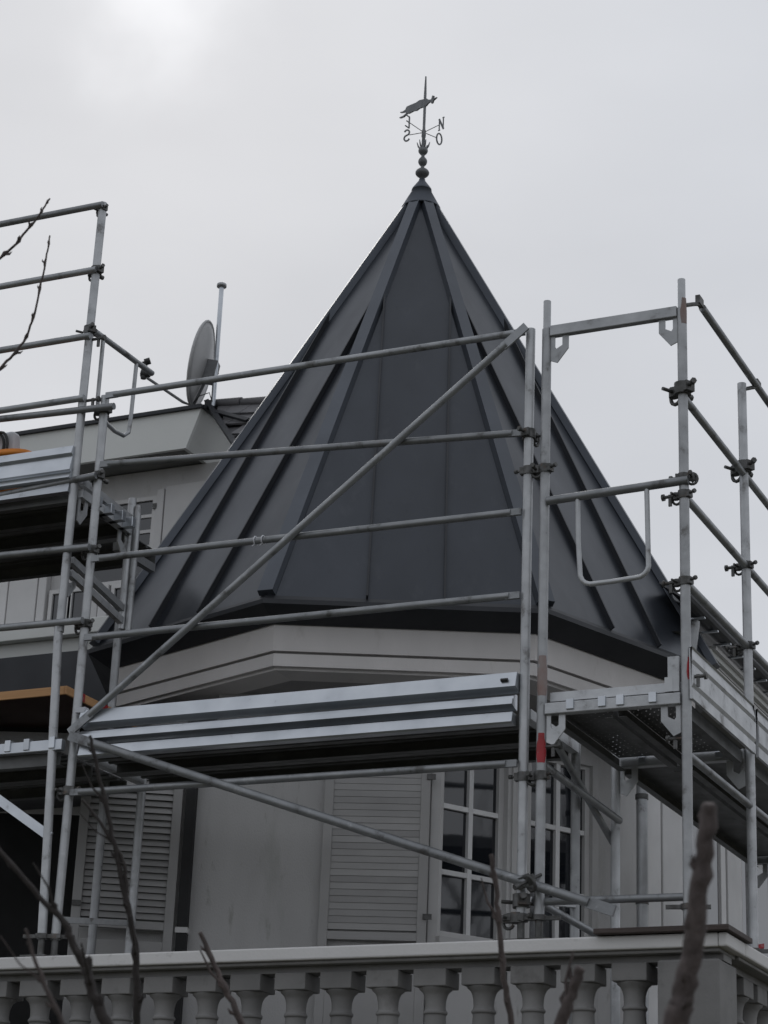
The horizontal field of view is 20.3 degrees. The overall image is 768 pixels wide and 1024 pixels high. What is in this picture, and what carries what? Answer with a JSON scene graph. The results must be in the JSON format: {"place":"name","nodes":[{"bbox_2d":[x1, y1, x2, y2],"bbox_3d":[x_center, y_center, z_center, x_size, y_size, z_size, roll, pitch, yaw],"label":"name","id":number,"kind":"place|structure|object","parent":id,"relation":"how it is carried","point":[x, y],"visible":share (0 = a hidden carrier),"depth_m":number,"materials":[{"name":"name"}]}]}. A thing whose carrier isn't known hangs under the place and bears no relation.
{"place":"outdoors","nodes":[
{"label":"outdoors","id":0,"kind":"place"},
{"bbox_2d":[0,396,265,814],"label":"house","id":1,"kind":"structure","parent":0,"point":[163,494],"depth_m":15.51,"materials":[{"name":"grey paint"}]},
{"bbox_2d":[47,589,70,619],"bbox_3d":[-2.365,0.752,15.613,0.190,0.390,0.030,-7,-23,24],"label":"window frame","id":2,"kind":"structure","parent":1,"relation":"in","point":[53,594],"depth_m":15.65,"materials":[{"name":"white paint"}]},
{"bbox_2d":[67,587,82,617],"bbox_3d":[-2.220,0.734,15.548,0.170,0.390,0.030,-7,-23,24],"label":"window","id":3,"kind":"structure","parent":1,"relation":"in","point":[76,599],"depth_m":15.58,"materials":[{"name":"white paint"}]},
{"bbox_2d":[110,584,120,606],"bbox_3d":[-1.834,0.690,15.376,0.300,0.380,0.030,-7,-23,24],"label":"window","id":4,"kind":"structure","parent":1,"relation":"in","point":[115,588],"depth_m":15.47,"materials":[{"name":"white paint"}]},
{"bbox_2d":[94,496,156,584],"bbox_3d":[-1.921,0.224,15.615,0.575,0.655,0.030,-7,-23,24],"label":"window","id":5,"kind":"structure","parent":1,"relation":"in","point":[113,576],"depth_m":15.57,"materials":[{"name":"white paint"}]},
{"bbox_2d":[193,282,226,406],"bbox_3d":[-1.264,-1.222,15.570,0.182,0.989,0.070,2,-21,0],"label":"antenna mast","id":6,"kind":"object","parent":1,"relation":"on","point":[221,286],"visible":1,"depth_m":15.58,"materials":[{"name":"metal"}]},
{"bbox_2d":[140,320,219,404],"bbox_3d":[-1.413,-1.048,15.622,0.555,0.664,0.512,-14,-26,36],"label":"satellite dish","id":7,"kind":"object","parent":6,"relation":"attached to","point":[202,362],"visible":0.84,"depth_m":15.46,"materials":[{"name":"grey paint"}]},
{"bbox_2d":[0,0,767,661],"label":"sky","id":8,"kind":"structure","parent":0,"point":[593,157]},
{"label":"ground","id":9,"kind":"structure","parent":0,"visible":0},
{"bbox_2d":[0,198,49,370],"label":"bare tree","id":10,"kind":"object","parent":9,"relation":"on","point":[4,254],"visible":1,"depth_m":8.00,"materials":[{"name":"brown plant"}]},
{"bbox_2d":[0,928,64,1023],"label":"bare shoot","id":11,"kind":"object","parent":9,"relation":"on","point":[53,1005],"visible":1,"depth_m":4.40,"materials":[{"name":"brown plant"}]},
{"bbox_2d":[0,848,113,1023],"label":"bare shoot","id":12,"kind":"object","parent":9,"relation":"on","point":[85,963],"visible":1,"depth_m":4.99,"materials":[{"name":"brown plant"}]},
{"bbox_2d":[79,735,143,1023],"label":"bare shoot","id":13,"kind":"object","parent":9,"relation":"on","point":[117,855],"visible":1,"depth_m":5.99,"materials":[{"name":"brown plant"}]},
{"bbox_2d":[198,931,244,1023],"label":"bare shoot","id":14,"kind":"object","parent":9,"relation":"on","point":[224,987],"visible":1,"depth_m":5.99,"materials":[{"name":"brown plant"}]},
{"bbox_2d":[481,853,513,1023],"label":"bare shoot","id":15,"kind":"object","parent":9,"relation":"on","point":[497,916],"visible":1,"depth_m":5.99,"materials":[{"name":"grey plant"}]},
{"bbox_2d":[554,951,584,1023],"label":"bare shoot","id":16,"kind":"object","parent":9,"relation":"on","point":[569,998],"visible":1,"depth_m":4.99,"materials":[{"name":"brown plant"}]},
{"bbox_2d":[662,802,717,1023],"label":"bare shoot","id":17,"kind":"object","parent":9,"relation":"on","point":[679,1008],"visible":1,"depth_m":3.98,"materials":[{"name":"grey plant"}]},
{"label":"terrace","id":18,"kind":"structure","parent":9,"relation":"on","visible":0},
{"bbox_2d":[0,201,155,956],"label":"scaffold","id":19,"kind":"object","parent":18,"relation":"on","point":[54,516],"visible":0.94,"depth_m":12.10,"materials":[{"name":"metal"}]},
{"bbox_2d":[0,448,31,491],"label":"orange tray","id":20,"kind":"object","parent":19,"relation":"on","point":[4,452],"visible":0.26,"depth_m":12.29,"materials":[{"name":"plastic"}]},
{"bbox_2d":[0,431,19,448],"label":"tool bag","id":21,"kind":"object","parent":20,"relation":"in","point":[8,440],"visible":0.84,"depth_m":12.48,"materials":[{"name":"white plastic"}]},
{"bbox_2d":[0,686,136,728],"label":"plywood sheet","id":22,"kind":"object","parent":19,"relation":"on","point":[28,708],"visible":0.59,"depth_m":11.99,"materials":[{"name":"brown wood"}]},
{"bbox_2d":[0,323,616,1023],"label":"scaffold","id":23,"kind":"object","parent":18,"relation":"on","point":[228,751],"visible":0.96,"depth_m":10.97,"materials":[{"name":"metal"}]},
{"bbox_2d":[0,178,719,1023],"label":"tower","id":24,"kind":"structure","parent":18,"relation":"on","point":[224,870],"depth_m":12.31,"materials":[{"name":"metal"}]},
{"bbox_2d":[399,76,444,177],"bbox_3d":[0.266,-2.693,15.150,0.307,0.825,0.417,3,-21,-3],"label":"weathervane","id":25,"kind":"object","parent":24,"relation":"on","point":[421,172],"visible":1,"depth_m":15.08,"materials":[{"name":"metal"}]},
{"bbox_2d":[440,768,503,940],"bbox_3d":[0.476,1.881,12.253,0.468,1.160,0.060,16,-24,-32],"label":"window","id":26,"kind":"structure","parent":24,"relation":"in","point":[473,799],"depth_m":12.24,"materials":[{"name":"glass"}]},
{"bbox_2d":[529,761,589,937],"bbox_3d":[1.002,2.031,12.596,0.480,1.160,0.060,16,-24,-32],"label":"window","id":27,"kind":"structure","parent":24,"relation":"in","point":[558,796],"depth_m":12.64,"materials":[{"name":"white paint"}]},
{"bbox_2d":[0,932,767,1023],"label":"balustrade","id":28,"kind":"object","parent":18,"relation":"on","point":[732,976],"visible":0.96,"depth_m":10.07,"materials":[{"name":"stone"}]},
{"bbox_2d":[593,924,752,943],"bbox_3d":[1.303,1.912,9.663,0.625,0.024,0.390,-7,-23,24],"label":"timber board","id":29,"kind":"object","parent":28,"relation":"on","point":[712,928],"visible":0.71,"depth_m":9.53,"materials":[{"name":"wood"}]},
{"bbox_2d":[524,278,767,1023],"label":"scaffold","id":30,"kind":"object","parent":18,"relation":"on","point":[725,774],"visible":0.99,"depth_m":10.64,"materials":[{"name":"metal"}]},
{"bbox_2d":[598,582,767,1023],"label":"house","id":31,"kind":"structure","parent":18,"relation":"on","point":[651,856],"depth_m":13.22,"materials":[{"name":"white paint"}]},
{"bbox_2d":[693,825,718,923],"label":"wall","id":32,"kind":"structure","parent":31,"relation":"in","point":[712,894],"depth_m":14.27,"materials":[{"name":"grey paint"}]},
{"bbox_2d":[741,860,767,956],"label":"window","id":33,"kind":"structure","parent":31,"relation":"in","point":[763,890],"depth_m":15.33,"materials":[{"name":"glass"}]}
]}

